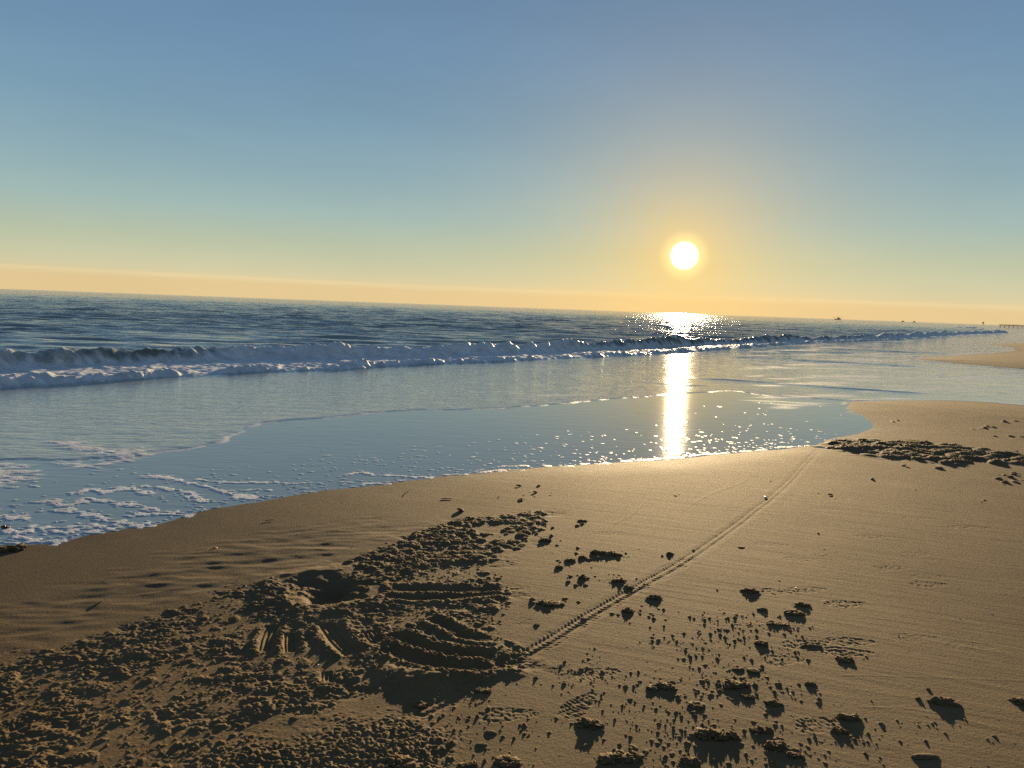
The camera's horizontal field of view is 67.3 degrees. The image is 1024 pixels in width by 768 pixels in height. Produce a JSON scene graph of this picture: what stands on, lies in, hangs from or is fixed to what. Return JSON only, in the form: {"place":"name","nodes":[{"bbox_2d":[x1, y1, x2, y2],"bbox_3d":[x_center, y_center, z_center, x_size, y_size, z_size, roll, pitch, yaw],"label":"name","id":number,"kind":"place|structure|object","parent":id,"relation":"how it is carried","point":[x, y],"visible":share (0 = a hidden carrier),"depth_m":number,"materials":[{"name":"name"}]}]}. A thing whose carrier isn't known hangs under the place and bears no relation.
{"place":"outdoors","nodes":[
{"label":"outdoors","id":0,"kind":"place"},
{"bbox_2d":[0,343,1023,767],"bbox_3d":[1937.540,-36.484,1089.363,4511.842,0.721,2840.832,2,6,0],"label":"sand beach","id":1,"kind":"structure","parent":0,"point":[894,559],"depth_m":4.06,"materials":[{"name":"beige sand"}]},
{"bbox_2d":[0,543,27,552],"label":"sand clump","id":2,"kind":"object","parent":1,"relation":"on","point":[16,548],"visible":0.93,"depth_m":5.01,"materials":[{"name":"brown sand"}]},
{"bbox_2d":[385,753,420,767],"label":"sand clump","id":3,"kind":"object","parent":1,"relation":"on","point":[401,761],"visible":0.99,"depth_m":2.72,"materials":[{"name":"brown sand"}]},
{"bbox_2d":[411,700,426,707],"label":"sand clump","id":4,"kind":"object","parent":1,"relation":"on","point":[419,704],"visible":1,"depth_m":3.14,"materials":[{"name":"brown sand"}]},
{"bbox_2d":[457,760,478,767],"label":"sand clump","id":5,"kind":"object","parent":1,"relation":"on","point":[473,764],"visible":1,"depth_m":2.73,"materials":[{"name":"brown sand"}]},
{"bbox_2d":[475,742,486,746],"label":"sand clump","id":6,"kind":"object","parent":1,"relation":"on","point":[481,744],"visible":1,"depth_m":2.86,"materials":[{"name":"beige sand"}]},
{"bbox_2d":[474,687,491,693],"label":"sand clump","id":7,"kind":"object","parent":1,"relation":"on","point":[479,690],"visible":1,"depth_m":3.26,"materials":[{"name":"brown sand"}]},
{"bbox_2d":[485,730,496,734],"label":"sand clump","id":8,"kind":"object","parent":1,"relation":"on","point":[491,732],"visible":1,"depth_m":2.95,"materials":[{"name":"beige sand"}]},
{"bbox_2d":[493,754,521,767],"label":"sand clump","id":9,"kind":"object","parent":1,"relation":"on","point":[504,760],"visible":1,"depth_m":2.75,"materials":[{"name":"brown sand"}]},
{"bbox_2d":[538,538,551,541],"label":"sand clump","id":10,"kind":"object","parent":1,"relation":"on","point":[544,539],"visible":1,"depth_m":5.44,"materials":[{"name":"brown sand"}]},
{"bbox_2d":[535,600,562,606],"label":"sand clump","id":11,"kind":"object","parent":1,"relation":"on","point":[548,603],"visible":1,"depth_m":4.25,"materials":[{"name":"brown sand"}]},
{"bbox_2d":[564,558,575,561],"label":"sand clump","id":12,"kind":"object","parent":1,"relation":"on","point":[570,560],"visible":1,"depth_m":5.01,"materials":[{"name":"brown sand"}]},
{"bbox_2d":[578,574,589,579],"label":"sand clump","id":13,"kind":"object","parent":1,"relation":"on","point":[583,576],"visible":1,"depth_m":4.68,"materials":[{"name":"brown sand"}]},
{"bbox_2d":[577,717,604,729],"bbox_3d":[0.307,1.340,3.033,0.122,0.039,0.080,3,6,12],"label":"sand clump","id":14,"kind":"object","parent":1,"relation":"on","point":[589,723],"visible":1,"depth_m":3.02,"materials":[{"name":"brown sand"}]},
{"bbox_2d":[590,549,622,556],"bbox_3d":[0.636,1.147,5.181,0.225,0.044,0.083,4,6,16],"label":"sand clump","id":15,"kind":"object","parent":1,"relation":"on","point":[604,553],"visible":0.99,"depth_m":5.17,"materials":[{"name":"brown sand"}]},
{"bbox_2d":[611,577,626,582],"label":"sand clump","id":16,"kind":"object","parent":1,"relation":"on","point":[619,580],"visible":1,"depth_m":4.65,"materials":[{"name":"brown sand"}]},
{"bbox_2d":[596,750,643,764],"bbox_3d":[0.394,1.365,2.809,0.186,0.032,0.084,1,6,-8],"label":"sand clump","id":17,"kind":"object","parent":1,"relation":"on","point":[614,757],"visible":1,"depth_m":2.79,"materials":[{"name":"brown sand"}]},
{"bbox_2d":[621,607,633,612],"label":"sand clump","id":18,"kind":"object","parent":1,"relation":"on","point":[627,609],"visible":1,"depth_m":4.18,"materials":[{"name":"brown sand"}]},
{"bbox_2d":[623,585,634,589],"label":"sand clump","id":19,"kind":"object","parent":1,"relation":"on","point":[628,587],"visible":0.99,"depth_m":4.55,"materials":[{"name":"brown sand"}]},
{"bbox_2d":[646,594,662,599],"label":"sand clump","id":20,"kind":"object","parent":1,"relation":"on","point":[654,596],"visible":1,"depth_m":4.39,"materials":[{"name":"brown sand"}]},
{"bbox_2d":[646,681,676,692],"bbox_3d":[0.649,1.321,3.350,0.148,0.032,0.096,2,6,-4],"label":"sand clump","id":21,"kind":"object","parent":1,"relation":"on","point":[657,685],"visible":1,"depth_m":3.34,"materials":[{"name":"brown sand"}]},
{"bbox_2d":[677,756,701,767],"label":"sand clump","id":22,"kind":"object","parent":1,"relation":"on","point":[689,762],"visible":1,"depth_m":2.78,"materials":[{"name":"brown sand"}]},
{"bbox_2d":[686,701,705,708],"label":"sand clump","id":23,"kind":"object","parent":1,"relation":"on","point":[696,704],"visible":1,"depth_m":3.20,"materials":[{"name":"brown sand"}]},
{"bbox_2d":[694,727,739,740],"bbox_3d":[0.790,1.357,2.978,0.171,0.040,0.088,1,6,-7],"label":"sand clump","id":24,"kind":"object","parent":1,"relation":"on","point":[709,734],"visible":1,"depth_m":2.96,"materials":[{"name":"brown sand"}]},
{"bbox_2d":[722,678,750,689],"bbox_3d":[0.986,1.321,3.387,0.131,0.027,0.096,2,6,1],"label":"sand clump","id":25,"kind":"object","parent":1,"relation":"on","point":[727,683],"visible":1,"depth_m":3.37,"materials":[{"name":"brown sand"}]},
{"bbox_2d":[732,668,743,671],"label":"sand clump","id":26,"kind":"object","parent":1,"relation":"on","point":[739,669],"visible":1,"depth_m":3.53,"materials":[{"name":"brown sand"}]},
{"bbox_2d":[740,694,755,699],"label":"sand clump","id":27,"kind":"object","parent":1,"relation":"on","point":[750,696],"visible":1,"depth_m":3.28,"materials":[{"name":"brown sand"}]},
{"bbox_2d":[739,588,760,593],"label":"sand clump","id":28,"kind":"object","parent":1,"relation":"on","point":[751,591],"visible":1,"depth_m":4.54,"materials":[{"name":"brown sand"}]},
{"bbox_2d":[746,668,759,673],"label":"sand clump","id":29,"kind":"object","parent":1,"relation":"on","point":[754,671],"visible":1,"depth_m":3.52,"materials":[{"name":"brown sand"}]},
{"bbox_2d":[754,640,767,646],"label":"sand clump","id":30,"kind":"object","parent":1,"relation":"on","point":[762,643],"visible":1,"depth_m":3.82,"materials":[{"name":"brown sand"}]},
{"bbox_2d":[749,725,773,733],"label":"sand clump","id":31,"kind":"object","parent":1,"relation":"on","point":[757,729],"visible":1,"depth_m":3.02,"materials":[{"name":"brown sand"}]},
{"bbox_2d":[757,608,767,610],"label":"sand clump","id":32,"kind":"object","parent":1,"relation":"on","point":[762,609],"visible":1,"depth_m":4.26,"materials":[{"name":"brown sand"}]},
{"bbox_2d":[764,699,781,706],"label":"sand clump","id":33,"kind":"object","parent":1,"relation":"on","point":[773,702],"visible":1,"depth_m":3.23,"materials":[{"name":"brown sand"}]},
{"bbox_2d":[763,740,786,751],"bbox_3d":[0.999,1.371,2.910,0.096,0.038,0.071,1,6,-6],"label":"sand clump","id":34,"kind":"object","parent":1,"relation":"on","point":[779,745],"visible":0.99,"depth_m":2.90,"materials":[{"name":"brown sand"}]},
{"bbox_2d":[766,622,787,626],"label":"sand clump","id":35,"kind":"object","parent":1,"relation":"on","point":[778,624],"visible":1,"depth_m":4.07,"materials":[{"name":"brown sand"}]},
{"bbox_2d":[784,609,804,615],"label":"sand clump","id":36,"kind":"object","parent":1,"relation":"on","point":[794,612],"visible":1,"depth_m":4.22,"materials":[{"name":"brown sand"}]},
{"bbox_2d":[785,751,804,759],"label":"sand clump","id":37,"kind":"object","parent":1,"relation":"on","point":[795,755],"visible":1,"depth_m":2.85,"materials":[{"name":"brown sand"}]},
{"bbox_2d":[794,602,811,606],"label":"sand clump","id":38,"kind":"object","parent":1,"relation":"on","point":[801,604],"visible":1,"depth_m":4.35,"materials":[{"name":"brown sand"}]},
{"bbox_2d":[804,681,816,687],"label":"sand clump","id":39,"kind":"object","parent":1,"relation":"on","point":[810,684],"visible":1,"depth_m":3.41,"materials":[{"name":"brown sand"}]},
{"bbox_2d":[801,642,821,647],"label":"sand clump","id":40,"kind":"object","parent":1,"relation":"on","point":[805,644],"visible":1,"depth_m":3.81,"materials":[{"name":"brown sand"}]},
{"bbox_2d":[830,726,848,734],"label":"sand clump","id":41,"kind":"object","parent":1,"relation":"on","point":[836,730],"visible":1,"depth_m":3.02,"materials":[{"name":"brown sand"}]},
{"bbox_2d":[835,655,853,662],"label":"sand clump","id":42,"kind":"object","parent":1,"relation":"on","point":[844,659],"visible":1,"depth_m":3.67,"materials":[{"name":"brown sand"}]},
{"bbox_2d":[836,713,861,721],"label":"sand clump","id":43,"kind":"object","parent":1,"relation":"on","point":[849,717],"visible":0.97,"depth_m":3.13,"materials":[{"name":"brown sand"}]},
{"bbox_2d":[911,753,939,759],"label":"sand clump","id":44,"kind":"object","parent":1,"relation":"on","point":[924,756],"visible":1,"depth_m":2.87,"materials":[{"name":"beige sand"}]},
{"bbox_2d":[926,696,961,706],"bbox_3d":[1.845,1.362,3.291,0.144,0.045,0.069,3,6,10],"label":"sand clump","id":45,"kind":"object","parent":1,"relation":"on","point":[944,701],"visible":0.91,"depth_m":3.28,"materials":[{"name":"brown sand"}]},
{"bbox_2d":[1007,697,1023,704],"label":"sand clump","id":46,"kind":"object","parent":1,"relation":"on","point":[1019,701],"visible":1,"depth_m":3.31,"materials":[{"name":"brown sand"}]},
{"bbox_2d":[0,289,1023,545],"bbox_3d":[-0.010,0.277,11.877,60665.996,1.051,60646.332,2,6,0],"label":"sea","id":47,"kind":"structure","parent":0,"point":[120,411],"depth_m":15.51,"materials":[{"name":"liquid"}]},
{"bbox_2d":[0,0,1023,325],"label":"sky","id":48,"kind":"structure","parent":0,"point":[825,159],"materials":[{"name":"blue"}]}
]}

